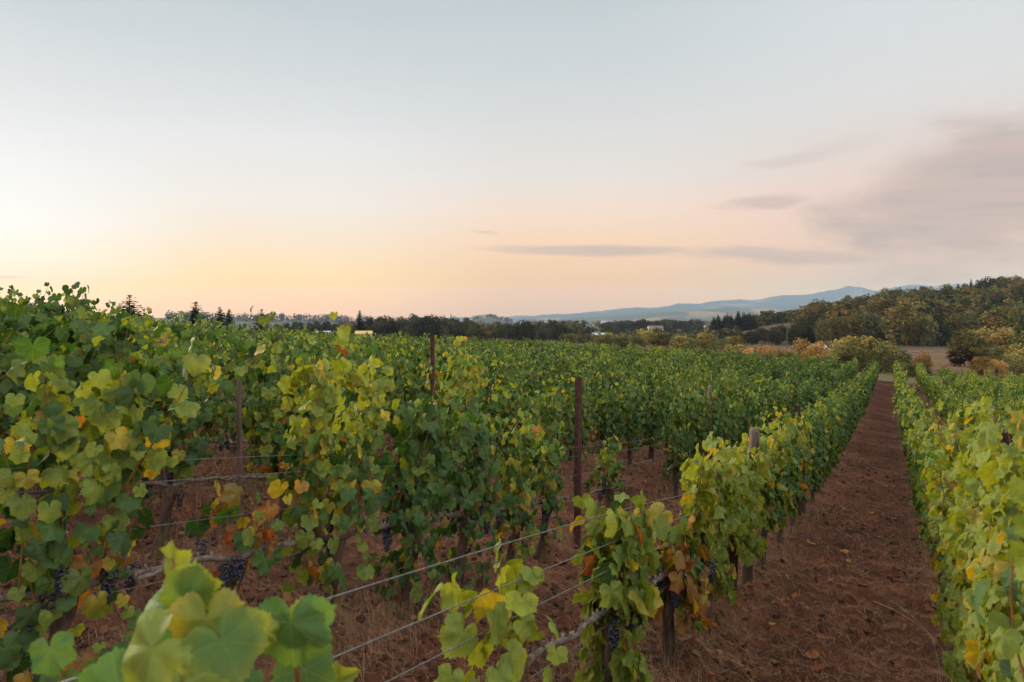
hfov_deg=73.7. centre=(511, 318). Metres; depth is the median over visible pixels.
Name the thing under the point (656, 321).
hedge tree
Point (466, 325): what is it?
oak tree
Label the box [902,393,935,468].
grapevine
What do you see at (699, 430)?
grapevine
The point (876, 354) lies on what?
bush
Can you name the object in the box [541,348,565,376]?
grapevine
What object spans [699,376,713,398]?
grapevine
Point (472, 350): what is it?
grapevine
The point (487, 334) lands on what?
oak tree
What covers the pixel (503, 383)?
grapevine
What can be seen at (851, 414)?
grapevine
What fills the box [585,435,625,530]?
grapevine
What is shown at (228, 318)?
fir tree
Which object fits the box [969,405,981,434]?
grapevine
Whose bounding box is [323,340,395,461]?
grapevine
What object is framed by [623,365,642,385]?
grapevine
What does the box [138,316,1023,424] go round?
distant grapevines
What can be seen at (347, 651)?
trellis wire
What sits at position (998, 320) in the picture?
oak tree
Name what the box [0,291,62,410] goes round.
grapevine
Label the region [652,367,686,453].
grapevine
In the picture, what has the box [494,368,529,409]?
grapevine
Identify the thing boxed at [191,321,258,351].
grapevine
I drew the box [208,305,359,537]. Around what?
grapevine
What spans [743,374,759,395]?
grapevine
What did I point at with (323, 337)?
grapevine
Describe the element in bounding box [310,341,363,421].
grapevine
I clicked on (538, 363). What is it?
grapevine
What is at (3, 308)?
grapevine
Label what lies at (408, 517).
grapevine
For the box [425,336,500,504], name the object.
grapevine
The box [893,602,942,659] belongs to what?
grass stalk
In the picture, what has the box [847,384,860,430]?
grapevine
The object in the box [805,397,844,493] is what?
grapevine
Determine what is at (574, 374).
grapevine
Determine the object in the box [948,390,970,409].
grapevine
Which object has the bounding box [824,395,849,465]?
grapevine
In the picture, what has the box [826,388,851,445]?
grapevine
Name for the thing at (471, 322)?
oak tree
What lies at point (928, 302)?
oak tree
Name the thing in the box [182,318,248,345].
grapevine
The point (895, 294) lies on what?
oak tree
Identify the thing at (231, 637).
grapevine
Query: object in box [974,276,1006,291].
oak tree
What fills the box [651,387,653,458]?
metal post
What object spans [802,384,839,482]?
grapevine
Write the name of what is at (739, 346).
bush
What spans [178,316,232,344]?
grapevine
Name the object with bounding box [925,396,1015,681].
grapevine
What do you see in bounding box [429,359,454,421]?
grapevine
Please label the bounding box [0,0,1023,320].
sky
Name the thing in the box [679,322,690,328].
hedge tree
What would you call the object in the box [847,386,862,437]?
grapevine
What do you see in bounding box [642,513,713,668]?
grapevine
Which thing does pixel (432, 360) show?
metal post
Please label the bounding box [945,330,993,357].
bush
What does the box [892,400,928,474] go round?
grapevine
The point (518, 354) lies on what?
grapevine
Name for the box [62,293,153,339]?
grapevine
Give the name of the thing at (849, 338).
bush
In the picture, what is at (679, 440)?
grapevine
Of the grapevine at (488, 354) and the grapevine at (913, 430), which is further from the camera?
the grapevine at (488, 354)
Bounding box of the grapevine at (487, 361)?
[458,344,500,422]
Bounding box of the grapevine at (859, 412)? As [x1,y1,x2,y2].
[857,386,862,421]
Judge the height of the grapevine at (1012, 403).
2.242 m
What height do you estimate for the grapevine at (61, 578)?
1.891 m
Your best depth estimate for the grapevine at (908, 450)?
14.18 m
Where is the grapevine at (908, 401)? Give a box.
[898,388,925,454]
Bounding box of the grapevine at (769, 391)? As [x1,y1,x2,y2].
[754,378,779,428]
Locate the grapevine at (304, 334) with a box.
[282,328,317,342]
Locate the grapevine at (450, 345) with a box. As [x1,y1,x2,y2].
[441,339,460,352]
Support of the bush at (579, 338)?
on the ground at (876, 427)
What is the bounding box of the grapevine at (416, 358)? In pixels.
[378,337,440,423]
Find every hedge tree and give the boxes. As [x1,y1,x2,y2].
[598,321,608,330]
[613,321,624,330]
[615,320,631,332]
[627,321,634,330]
[633,319,648,331]
[654,320,665,330]
[659,319,674,331]
[671,320,683,328]
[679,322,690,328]
[691,319,705,330]
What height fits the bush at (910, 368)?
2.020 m
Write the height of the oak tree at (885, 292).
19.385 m
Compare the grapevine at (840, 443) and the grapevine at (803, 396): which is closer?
the grapevine at (840, 443)
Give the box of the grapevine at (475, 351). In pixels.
[452,347,486,371]
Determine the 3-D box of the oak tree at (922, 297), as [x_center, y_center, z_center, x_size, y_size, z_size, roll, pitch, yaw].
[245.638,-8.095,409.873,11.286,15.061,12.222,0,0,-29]
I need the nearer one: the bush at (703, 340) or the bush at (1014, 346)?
the bush at (1014, 346)
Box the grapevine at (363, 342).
[347,332,372,349]
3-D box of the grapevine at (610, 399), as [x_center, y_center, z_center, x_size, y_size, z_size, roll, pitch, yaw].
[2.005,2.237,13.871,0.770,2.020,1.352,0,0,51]
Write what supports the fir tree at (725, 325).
on the ground at (876, 427)
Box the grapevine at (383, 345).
[353,331,402,370]
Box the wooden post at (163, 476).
[157,339,167,495]
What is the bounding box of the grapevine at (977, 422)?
[974,416,1009,431]
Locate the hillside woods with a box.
[743,279,1023,339]
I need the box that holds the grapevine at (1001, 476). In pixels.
[954,397,1023,681]
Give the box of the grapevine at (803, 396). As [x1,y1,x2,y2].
[798,382,811,415]
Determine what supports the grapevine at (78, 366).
on the ground at (876, 427)
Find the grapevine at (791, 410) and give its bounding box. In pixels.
[779,377,799,417]
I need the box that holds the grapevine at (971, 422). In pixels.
[961,396,984,425]
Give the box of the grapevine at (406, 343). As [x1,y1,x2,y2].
[392,335,424,351]
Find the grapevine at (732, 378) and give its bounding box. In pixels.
[721,368,741,403]
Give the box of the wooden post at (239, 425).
[236,378,241,529]
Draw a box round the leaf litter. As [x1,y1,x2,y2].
[0,431,965,680]
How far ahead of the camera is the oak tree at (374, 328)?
353.83 m
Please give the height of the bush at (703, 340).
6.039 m
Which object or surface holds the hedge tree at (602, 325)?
on the ground at (876, 427)
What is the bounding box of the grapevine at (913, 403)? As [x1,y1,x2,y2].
[900,389,924,450]
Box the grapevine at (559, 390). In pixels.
[542,375,574,440]
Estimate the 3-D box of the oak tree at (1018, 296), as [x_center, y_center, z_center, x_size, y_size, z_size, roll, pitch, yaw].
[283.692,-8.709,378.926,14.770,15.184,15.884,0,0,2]
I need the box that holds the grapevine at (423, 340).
[413,339,445,362]
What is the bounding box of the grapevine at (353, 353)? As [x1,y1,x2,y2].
[327,344,389,406]
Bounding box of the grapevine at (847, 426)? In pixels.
[834,386,855,450]
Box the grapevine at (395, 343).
[393,338,429,372]
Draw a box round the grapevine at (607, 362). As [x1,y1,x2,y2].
[595,355,621,385]
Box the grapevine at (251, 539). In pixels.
[133,479,322,617]
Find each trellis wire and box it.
[0,457,710,616]
[1,371,680,405]
[1,453,674,547]
[2,385,619,411]
[7,393,621,415]
[9,434,675,468]
[16,441,671,492]
[30,421,662,448]
[36,442,624,500]
[62,491,697,681]
[304,509,705,669]
[386,526,705,681]
[524,543,733,681]
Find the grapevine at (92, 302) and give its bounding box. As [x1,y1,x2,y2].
[0,287,98,323]
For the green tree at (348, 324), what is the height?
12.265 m
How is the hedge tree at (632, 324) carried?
on the ground at (876, 427)
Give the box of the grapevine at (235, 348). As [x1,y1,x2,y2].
[227,335,353,474]
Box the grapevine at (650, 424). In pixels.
[637,386,668,459]
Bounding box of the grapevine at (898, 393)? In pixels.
[893,383,913,423]
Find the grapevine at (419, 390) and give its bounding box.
[376,343,447,451]
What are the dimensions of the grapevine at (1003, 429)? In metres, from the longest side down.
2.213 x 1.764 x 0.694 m
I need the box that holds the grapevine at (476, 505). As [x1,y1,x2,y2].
[430,393,508,590]
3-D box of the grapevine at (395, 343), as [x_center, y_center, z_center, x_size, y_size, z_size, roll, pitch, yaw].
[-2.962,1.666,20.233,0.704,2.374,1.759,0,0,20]
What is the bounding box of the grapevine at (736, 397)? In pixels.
[730,382,753,445]
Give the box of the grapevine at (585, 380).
[562,369,600,432]
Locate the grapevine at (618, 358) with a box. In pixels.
[610,356,620,369]
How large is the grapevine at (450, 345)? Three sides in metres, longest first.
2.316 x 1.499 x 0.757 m
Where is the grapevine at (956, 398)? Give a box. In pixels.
[951,388,972,411]
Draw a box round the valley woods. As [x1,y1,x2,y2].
[521,317,976,344]
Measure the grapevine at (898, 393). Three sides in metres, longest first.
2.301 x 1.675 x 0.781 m
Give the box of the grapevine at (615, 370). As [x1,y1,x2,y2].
[612,362,633,385]
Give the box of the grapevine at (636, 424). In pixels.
[606,372,646,465]
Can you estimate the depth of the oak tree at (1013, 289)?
405.00 m
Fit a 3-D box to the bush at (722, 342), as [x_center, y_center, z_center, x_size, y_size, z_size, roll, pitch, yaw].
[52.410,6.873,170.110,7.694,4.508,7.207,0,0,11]
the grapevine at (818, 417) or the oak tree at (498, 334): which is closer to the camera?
the grapevine at (818, 417)
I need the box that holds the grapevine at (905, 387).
[900,382,919,432]
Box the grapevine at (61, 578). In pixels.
[0,321,215,681]
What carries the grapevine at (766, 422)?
on the ground at (876, 427)
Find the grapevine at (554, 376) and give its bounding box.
[541,364,575,405]
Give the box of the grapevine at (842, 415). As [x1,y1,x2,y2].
[825,391,848,459]
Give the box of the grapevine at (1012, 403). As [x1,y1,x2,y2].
[1006,392,1022,418]
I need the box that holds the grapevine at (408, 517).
[364,366,482,606]
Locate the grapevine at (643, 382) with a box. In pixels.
[627,372,648,428]
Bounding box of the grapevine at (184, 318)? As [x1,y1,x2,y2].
[168,314,211,343]
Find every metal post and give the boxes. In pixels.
[430,335,434,511]
[573,377,581,546]
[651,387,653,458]
[798,405,800,515]
[1000,432,1014,449]
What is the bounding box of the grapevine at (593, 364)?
[588,354,606,377]
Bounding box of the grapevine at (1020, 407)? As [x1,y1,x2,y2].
[1007,393,1023,417]
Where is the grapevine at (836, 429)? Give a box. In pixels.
[814,398,846,473]
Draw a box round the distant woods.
[165,310,513,322]
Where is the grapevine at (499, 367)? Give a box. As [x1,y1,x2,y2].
[482,355,508,384]
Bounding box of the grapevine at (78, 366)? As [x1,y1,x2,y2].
[5,285,149,562]
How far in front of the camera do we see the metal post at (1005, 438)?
3.87 m
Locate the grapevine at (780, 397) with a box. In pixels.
[764,376,785,429]
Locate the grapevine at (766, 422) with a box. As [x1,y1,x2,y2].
[750,392,778,433]
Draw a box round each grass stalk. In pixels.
[874,600,942,649]
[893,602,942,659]
[930,636,940,681]
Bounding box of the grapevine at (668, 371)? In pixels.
[654,358,672,378]
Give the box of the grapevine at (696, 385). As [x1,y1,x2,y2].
[683,376,706,420]
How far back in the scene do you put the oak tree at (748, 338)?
273.29 m
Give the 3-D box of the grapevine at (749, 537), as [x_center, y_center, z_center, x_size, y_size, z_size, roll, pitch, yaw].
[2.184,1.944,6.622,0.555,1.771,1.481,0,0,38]
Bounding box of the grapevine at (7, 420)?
[0,296,139,505]
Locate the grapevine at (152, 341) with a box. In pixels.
[122,319,210,364]
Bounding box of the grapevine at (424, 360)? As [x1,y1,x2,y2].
[421,354,489,463]
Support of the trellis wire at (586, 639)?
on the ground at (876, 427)
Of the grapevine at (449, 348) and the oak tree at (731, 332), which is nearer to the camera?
the grapevine at (449, 348)
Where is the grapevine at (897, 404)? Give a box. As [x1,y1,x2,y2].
[891,393,901,430]
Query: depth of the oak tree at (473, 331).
352.67 m
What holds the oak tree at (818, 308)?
on the ground at (876, 427)
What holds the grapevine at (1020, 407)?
on the ground at (876, 427)
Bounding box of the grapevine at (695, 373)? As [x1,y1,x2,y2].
[676,362,706,383]
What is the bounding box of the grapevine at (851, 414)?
[834,380,854,446]
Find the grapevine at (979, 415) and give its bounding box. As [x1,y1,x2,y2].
[975,406,992,432]
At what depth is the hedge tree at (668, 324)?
799.13 m
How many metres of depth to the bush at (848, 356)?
89.56 m
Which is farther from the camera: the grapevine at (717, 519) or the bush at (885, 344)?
the bush at (885, 344)
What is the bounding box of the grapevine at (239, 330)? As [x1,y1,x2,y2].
[221,322,262,338]
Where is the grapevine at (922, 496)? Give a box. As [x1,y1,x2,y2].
[917,430,1002,573]
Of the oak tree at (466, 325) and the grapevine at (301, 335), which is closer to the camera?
the grapevine at (301, 335)
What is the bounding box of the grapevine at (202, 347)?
[154,327,221,354]
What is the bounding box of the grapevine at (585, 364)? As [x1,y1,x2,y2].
[574,356,598,371]
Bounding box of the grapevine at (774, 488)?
[743,415,797,565]
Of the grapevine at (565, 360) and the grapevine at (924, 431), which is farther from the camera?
the grapevine at (565, 360)
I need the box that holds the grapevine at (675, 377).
[662,366,682,387]
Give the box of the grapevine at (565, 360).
[559,350,585,373]
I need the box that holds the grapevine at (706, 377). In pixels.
[698,371,714,384]
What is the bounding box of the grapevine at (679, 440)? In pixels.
[660,382,704,498]
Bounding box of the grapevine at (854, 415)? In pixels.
[839,378,861,440]
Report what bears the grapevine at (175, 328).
on the ground at (876, 427)
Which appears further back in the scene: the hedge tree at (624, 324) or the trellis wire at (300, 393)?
the hedge tree at (624, 324)
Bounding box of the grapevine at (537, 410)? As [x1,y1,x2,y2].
[522,378,564,487]
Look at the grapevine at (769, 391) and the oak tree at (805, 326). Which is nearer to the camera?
the grapevine at (769, 391)
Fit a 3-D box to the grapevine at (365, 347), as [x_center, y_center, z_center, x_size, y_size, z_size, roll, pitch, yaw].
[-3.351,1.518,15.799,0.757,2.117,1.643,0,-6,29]
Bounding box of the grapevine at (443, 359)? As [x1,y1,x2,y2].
[417,336,459,419]
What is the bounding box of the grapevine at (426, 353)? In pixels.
[382,337,435,395]
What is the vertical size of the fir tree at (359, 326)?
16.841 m
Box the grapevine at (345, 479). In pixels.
[254,312,397,627]
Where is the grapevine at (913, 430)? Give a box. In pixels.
[909,406,948,512]
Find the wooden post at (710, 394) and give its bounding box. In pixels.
[706,385,711,452]
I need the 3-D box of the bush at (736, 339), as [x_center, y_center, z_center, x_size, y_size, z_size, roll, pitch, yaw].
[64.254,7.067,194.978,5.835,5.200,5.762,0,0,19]
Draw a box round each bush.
[567,334,576,343]
[574,334,587,343]
[593,334,614,346]
[601,332,614,342]
[613,340,627,348]
[614,337,634,347]
[618,334,627,338]
[628,334,646,346]
[630,329,657,346]
[646,331,676,347]
[668,339,681,349]
[669,334,698,348]
[693,332,719,350]
[707,338,738,351]
[723,343,745,353]
[727,335,747,348]
[740,347,753,355]
[752,344,774,357]
[770,347,786,356]
[777,349,800,361]
[788,337,814,363]
[799,352,820,364]
[801,341,830,361]
[814,340,846,355]
[819,350,846,365]
[828,338,859,355]
[835,348,870,371]
[838,334,869,348]
[846,335,896,356]
[856,346,896,372]
[858,340,911,371]
[878,346,913,372]
[903,363,916,377]
[912,351,933,367]
[922,363,932,375]
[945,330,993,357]
[945,347,979,366]
[964,326,1005,343]
[965,347,986,364]
[966,355,992,374]
[973,344,1008,364]
[982,327,1023,355]
[983,359,1008,375]
[990,327,1023,351]
[992,343,1023,358]
[995,354,1023,374]
[1003,348,1023,369]
[1005,332,1023,352]
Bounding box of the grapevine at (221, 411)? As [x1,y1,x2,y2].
[127,318,279,492]
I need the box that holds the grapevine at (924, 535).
[918,439,944,585]
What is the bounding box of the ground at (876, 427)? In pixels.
[0,307,1023,681]
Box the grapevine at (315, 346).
[277,329,332,357]
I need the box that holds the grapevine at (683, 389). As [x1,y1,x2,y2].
[664,374,697,430]
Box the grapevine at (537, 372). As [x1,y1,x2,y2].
[520,362,553,407]
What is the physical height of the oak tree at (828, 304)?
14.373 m
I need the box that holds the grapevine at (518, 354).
[505,344,531,377]
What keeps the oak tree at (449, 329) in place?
on the ground at (876, 427)
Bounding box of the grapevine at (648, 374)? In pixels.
[638,361,663,413]
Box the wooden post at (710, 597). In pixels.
[705,472,721,618]
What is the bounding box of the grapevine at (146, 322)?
[97,318,177,357]
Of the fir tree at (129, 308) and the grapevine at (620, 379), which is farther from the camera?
the fir tree at (129, 308)
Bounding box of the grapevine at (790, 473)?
[754,410,810,543]
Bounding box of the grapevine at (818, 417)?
[794,404,829,501]
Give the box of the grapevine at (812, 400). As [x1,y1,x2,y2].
[803,381,816,412]
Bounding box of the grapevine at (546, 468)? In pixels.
[509,412,569,562]
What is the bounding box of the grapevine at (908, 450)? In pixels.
[902,420,943,486]
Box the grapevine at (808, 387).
[800,377,813,408]
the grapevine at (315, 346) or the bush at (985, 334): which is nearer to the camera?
the grapevine at (315, 346)
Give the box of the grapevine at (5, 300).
[0,288,17,322]
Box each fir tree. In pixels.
[110,295,154,318]
[181,302,214,327]
[214,307,231,327]
[224,309,236,327]
[249,309,280,331]
[349,310,370,335]
[707,317,718,330]
[716,316,722,329]
[719,315,727,327]
[722,313,734,332]
[728,315,734,328]
[734,314,744,330]
[741,312,756,330]
[741,313,749,330]
[749,313,759,329]
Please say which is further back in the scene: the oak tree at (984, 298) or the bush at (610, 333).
the oak tree at (984, 298)
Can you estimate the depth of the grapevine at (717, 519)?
5.41 m
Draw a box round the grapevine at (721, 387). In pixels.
[707,376,724,414]
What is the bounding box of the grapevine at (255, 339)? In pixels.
[241,336,311,426]
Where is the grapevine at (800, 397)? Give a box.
[793,382,804,425]
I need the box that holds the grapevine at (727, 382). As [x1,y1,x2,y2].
[706,368,737,407]
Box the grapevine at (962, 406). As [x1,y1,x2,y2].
[960,392,976,441]
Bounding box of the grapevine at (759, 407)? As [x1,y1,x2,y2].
[744,384,766,433]
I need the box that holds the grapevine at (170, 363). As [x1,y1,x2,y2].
[102,326,268,560]
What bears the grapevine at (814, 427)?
on the ground at (876, 427)
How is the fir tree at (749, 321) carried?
on the ground at (876, 427)
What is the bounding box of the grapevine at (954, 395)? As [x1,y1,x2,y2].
[946,390,962,424]
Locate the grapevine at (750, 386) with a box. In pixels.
[739,379,754,395]
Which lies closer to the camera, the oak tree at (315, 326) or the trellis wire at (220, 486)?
the trellis wire at (220, 486)
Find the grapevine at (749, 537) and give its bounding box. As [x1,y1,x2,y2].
[712,423,780,593]
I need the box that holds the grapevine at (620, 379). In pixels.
[600,364,634,431]
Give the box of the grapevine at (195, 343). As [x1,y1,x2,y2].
[105,329,199,426]
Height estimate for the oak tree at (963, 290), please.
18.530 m
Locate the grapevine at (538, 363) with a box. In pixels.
[519,352,548,391]
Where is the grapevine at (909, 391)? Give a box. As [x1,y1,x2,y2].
[897,389,919,436]
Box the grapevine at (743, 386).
[735,373,749,393]
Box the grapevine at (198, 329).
[175,313,249,427]
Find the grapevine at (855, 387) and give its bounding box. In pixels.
[845,381,859,432]
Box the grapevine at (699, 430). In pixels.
[672,382,716,471]
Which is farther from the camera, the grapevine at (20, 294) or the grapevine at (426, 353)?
the grapevine at (426, 353)
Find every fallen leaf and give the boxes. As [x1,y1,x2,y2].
[805,651,818,657]
[810,664,824,670]
[816,632,828,638]
[923,604,933,610]
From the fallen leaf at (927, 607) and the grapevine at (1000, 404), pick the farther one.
the grapevine at (1000, 404)
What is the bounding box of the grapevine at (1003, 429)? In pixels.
[998,412,1023,432]
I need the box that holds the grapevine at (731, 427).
[717,396,750,447]
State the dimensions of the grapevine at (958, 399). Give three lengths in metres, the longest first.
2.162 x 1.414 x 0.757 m
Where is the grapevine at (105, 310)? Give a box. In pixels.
[91,306,148,323]
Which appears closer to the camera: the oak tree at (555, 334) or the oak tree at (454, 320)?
the oak tree at (555, 334)
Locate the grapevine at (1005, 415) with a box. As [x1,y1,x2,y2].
[1003,401,1008,419]
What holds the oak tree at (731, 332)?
on the ground at (876, 427)
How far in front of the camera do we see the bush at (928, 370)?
87.60 m
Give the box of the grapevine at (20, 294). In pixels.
[4,290,90,321]
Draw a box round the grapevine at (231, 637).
[27,540,360,681]
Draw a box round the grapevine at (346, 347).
[328,339,363,356]
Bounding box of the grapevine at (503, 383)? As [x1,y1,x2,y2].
[482,359,526,448]
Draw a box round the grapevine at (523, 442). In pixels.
[481,408,546,561]
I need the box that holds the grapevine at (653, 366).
[646,364,666,397]
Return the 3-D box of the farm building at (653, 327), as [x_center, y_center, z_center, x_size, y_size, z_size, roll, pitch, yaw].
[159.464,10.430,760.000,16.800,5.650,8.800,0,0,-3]
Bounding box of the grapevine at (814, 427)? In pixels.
[780,407,823,512]
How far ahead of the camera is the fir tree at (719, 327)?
469.33 m
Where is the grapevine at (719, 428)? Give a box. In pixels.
[695,383,731,462]
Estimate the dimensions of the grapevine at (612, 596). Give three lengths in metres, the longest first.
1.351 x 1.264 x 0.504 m
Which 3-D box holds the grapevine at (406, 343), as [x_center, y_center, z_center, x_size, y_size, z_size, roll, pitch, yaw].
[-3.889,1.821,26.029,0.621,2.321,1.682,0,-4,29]
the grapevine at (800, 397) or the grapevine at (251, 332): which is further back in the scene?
the grapevine at (800, 397)
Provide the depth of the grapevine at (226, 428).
10.26 m
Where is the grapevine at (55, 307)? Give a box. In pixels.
[3,281,133,389]
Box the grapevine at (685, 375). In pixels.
[675,365,696,392]
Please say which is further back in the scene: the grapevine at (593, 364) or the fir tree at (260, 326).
the fir tree at (260, 326)
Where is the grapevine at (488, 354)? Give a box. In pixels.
[472,347,499,361]
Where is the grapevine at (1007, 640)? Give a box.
[969,514,1023,681]
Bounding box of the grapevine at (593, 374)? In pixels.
[580,365,603,406]
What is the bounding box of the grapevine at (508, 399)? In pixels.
[487,377,532,499]
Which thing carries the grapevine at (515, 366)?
on the ground at (876, 427)
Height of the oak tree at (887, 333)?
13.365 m
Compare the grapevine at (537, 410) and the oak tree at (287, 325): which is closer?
the grapevine at (537, 410)
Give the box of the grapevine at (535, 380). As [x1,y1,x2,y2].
[506,361,555,427]
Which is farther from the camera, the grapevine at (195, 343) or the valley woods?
the valley woods
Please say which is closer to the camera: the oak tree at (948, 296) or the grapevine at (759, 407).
the grapevine at (759, 407)
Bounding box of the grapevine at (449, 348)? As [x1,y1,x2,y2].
[441,340,471,365]
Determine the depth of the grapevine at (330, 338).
24.91 m
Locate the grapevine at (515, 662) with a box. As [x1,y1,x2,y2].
[417,538,580,681]
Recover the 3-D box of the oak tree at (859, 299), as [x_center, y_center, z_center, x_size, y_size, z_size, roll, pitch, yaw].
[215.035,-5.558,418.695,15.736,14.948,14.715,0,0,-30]
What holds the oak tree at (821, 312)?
on the ground at (876, 427)
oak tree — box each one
[281,323,291,333]
[297,321,303,330]
[311,320,320,332]
[319,322,331,330]
[334,321,345,332]
[363,316,376,324]
[366,321,385,337]
[374,316,393,322]
[381,320,401,337]
[397,318,416,337]
[408,313,419,321]
[411,319,422,338]
[417,316,441,337]
[428,317,447,338]
[432,316,447,323]
[440,321,459,338]
[443,316,461,325]
[454,323,467,336]
[460,321,469,336]
[462,317,474,325]
[465,324,482,341]
[479,324,496,341]
[487,324,500,339]
[490,321,501,328]
[494,325,509,340]
[500,322,513,340]
[511,320,535,340]
[535,326,548,341]
[545,324,555,340]
[550,326,564,340]
[555,325,568,333]
[566,328,579,333]
[725,330,737,336]
[744,330,757,344]
[755,327,767,342]
[764,326,784,344]
[773,324,786,342]
[784,323,807,344]
[789,307,817,324]
[796,321,815,343]
[801,321,816,343]
[802,303,827,312]
[806,302,820,310]
[807,311,823,324]
[812,319,834,345]
[814,309,827,318]
[814,311,840,339]
[823,301,842,308]
[829,317,851,344]
[834,304,850,310]
[836,308,865,338]
[840,295,855,302]
[841,297,850,303]
[852,298,867,306]
[852,311,888,340]
[853,293,869,302]
[860,293,885,300]
[861,294,883,307]
[861,298,893,314]
[874,287,888,297]
[878,300,932,342]
[880,313,896,339]
[890,287,904,299]
[892,296,915,304]
[899,288,929,300]
[900,315,923,345]
[903,298,929,313]
[913,294,930,300]
[913,314,940,345]
[916,298,936,306]
[919,286,935,292]
[929,312,952,345]
[931,290,951,305]
[939,283,953,290]
[943,310,980,344]
[949,295,981,308]
[950,304,973,315]
[952,284,980,298]
[963,297,992,309]
[966,294,991,307]
[969,309,984,329]
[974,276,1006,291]
[977,303,1023,339]
[984,285,1011,296]
[986,293,1010,305]
[996,276,1014,284]
[1001,298,1017,306]
[1005,285,1022,293]
[1005,304,1023,336]
[1011,290,1023,303]
[1013,275,1023,284]
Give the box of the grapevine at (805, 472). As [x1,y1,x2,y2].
[768,401,815,525]
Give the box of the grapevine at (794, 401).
[783,372,800,418]
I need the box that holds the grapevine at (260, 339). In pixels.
[240,318,282,344]
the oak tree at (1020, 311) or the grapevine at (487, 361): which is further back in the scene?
the oak tree at (1020, 311)
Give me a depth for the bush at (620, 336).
293.06 m
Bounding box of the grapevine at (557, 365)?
[542,351,564,385]
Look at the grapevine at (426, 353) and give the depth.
17.31 m
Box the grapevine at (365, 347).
[354,338,395,392]
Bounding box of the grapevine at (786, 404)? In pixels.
[773,381,792,429]
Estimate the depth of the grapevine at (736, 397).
16.27 m
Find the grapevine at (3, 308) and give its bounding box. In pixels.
[1,290,127,379]
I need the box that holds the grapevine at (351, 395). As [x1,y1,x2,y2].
[327,343,384,514]
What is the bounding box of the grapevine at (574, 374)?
[562,358,591,391]
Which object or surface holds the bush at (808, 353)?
on the ground at (876, 427)
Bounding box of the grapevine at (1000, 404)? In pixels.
[997,394,1010,424]
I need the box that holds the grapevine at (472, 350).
[450,342,477,353]
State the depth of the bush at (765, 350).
111.64 m
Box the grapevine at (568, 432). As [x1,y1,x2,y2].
[552,383,593,481]
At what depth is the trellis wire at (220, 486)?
5.68 m
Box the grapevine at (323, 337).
[316,336,334,351]
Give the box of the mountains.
[448,283,974,321]
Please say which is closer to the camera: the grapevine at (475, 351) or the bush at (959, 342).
the grapevine at (475, 351)
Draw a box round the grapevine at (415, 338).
[391,334,418,349]
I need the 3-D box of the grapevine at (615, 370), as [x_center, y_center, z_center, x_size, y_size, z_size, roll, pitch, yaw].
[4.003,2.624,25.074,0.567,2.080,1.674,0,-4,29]
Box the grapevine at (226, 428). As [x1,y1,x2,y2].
[202,317,298,451]
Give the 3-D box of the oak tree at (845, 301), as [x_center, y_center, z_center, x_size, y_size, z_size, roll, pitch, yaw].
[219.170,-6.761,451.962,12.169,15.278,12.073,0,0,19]
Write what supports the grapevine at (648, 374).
on the ground at (876, 427)
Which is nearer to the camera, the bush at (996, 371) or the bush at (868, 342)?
the bush at (996, 371)
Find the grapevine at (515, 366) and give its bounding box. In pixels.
[501,353,529,392]
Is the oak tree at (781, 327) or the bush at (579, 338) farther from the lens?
the bush at (579, 338)
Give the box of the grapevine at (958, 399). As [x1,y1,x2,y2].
[954,395,974,430]
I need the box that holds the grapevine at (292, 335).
[265,325,306,341]
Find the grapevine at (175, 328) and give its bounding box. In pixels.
[133,311,205,345]
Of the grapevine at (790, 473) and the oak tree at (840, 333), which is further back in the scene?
the oak tree at (840, 333)
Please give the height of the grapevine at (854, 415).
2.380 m
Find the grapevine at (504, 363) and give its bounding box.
[496,357,519,375]
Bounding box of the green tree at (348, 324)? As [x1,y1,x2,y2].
[344,322,354,332]
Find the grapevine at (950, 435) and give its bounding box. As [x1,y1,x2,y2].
[924,399,994,641]
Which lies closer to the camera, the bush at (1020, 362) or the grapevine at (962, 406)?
the grapevine at (962, 406)
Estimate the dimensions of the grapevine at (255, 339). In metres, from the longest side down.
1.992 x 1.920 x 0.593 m
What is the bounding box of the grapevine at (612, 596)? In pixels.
[569,490,672,681]
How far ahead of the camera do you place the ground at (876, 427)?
6.93 m
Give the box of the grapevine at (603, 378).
[590,365,618,427]
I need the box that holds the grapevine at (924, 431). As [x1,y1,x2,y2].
[906,410,965,516]
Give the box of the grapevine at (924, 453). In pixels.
[912,437,934,559]
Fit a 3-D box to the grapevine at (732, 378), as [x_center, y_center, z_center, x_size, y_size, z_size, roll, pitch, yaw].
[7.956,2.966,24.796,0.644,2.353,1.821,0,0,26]
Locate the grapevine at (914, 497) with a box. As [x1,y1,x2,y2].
[907,407,946,506]
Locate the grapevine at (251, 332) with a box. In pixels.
[226,327,286,399]
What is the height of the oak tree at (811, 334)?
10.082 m
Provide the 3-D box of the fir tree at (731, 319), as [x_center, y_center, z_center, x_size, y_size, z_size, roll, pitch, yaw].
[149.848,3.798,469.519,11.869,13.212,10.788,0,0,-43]
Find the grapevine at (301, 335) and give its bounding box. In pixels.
[295,334,335,354]
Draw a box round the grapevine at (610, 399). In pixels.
[590,381,638,468]
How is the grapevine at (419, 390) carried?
on the ground at (876, 427)
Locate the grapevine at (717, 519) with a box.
[679,431,749,605]
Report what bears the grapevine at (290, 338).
on the ground at (876, 427)
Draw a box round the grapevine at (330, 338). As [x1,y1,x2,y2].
[315,331,335,354]
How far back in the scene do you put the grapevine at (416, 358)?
14.01 m
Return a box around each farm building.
[355,331,372,337]
[647,326,662,330]
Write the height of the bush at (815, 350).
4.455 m
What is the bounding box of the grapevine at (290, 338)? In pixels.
[267,336,337,429]
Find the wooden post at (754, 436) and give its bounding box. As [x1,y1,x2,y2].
[741,427,759,585]

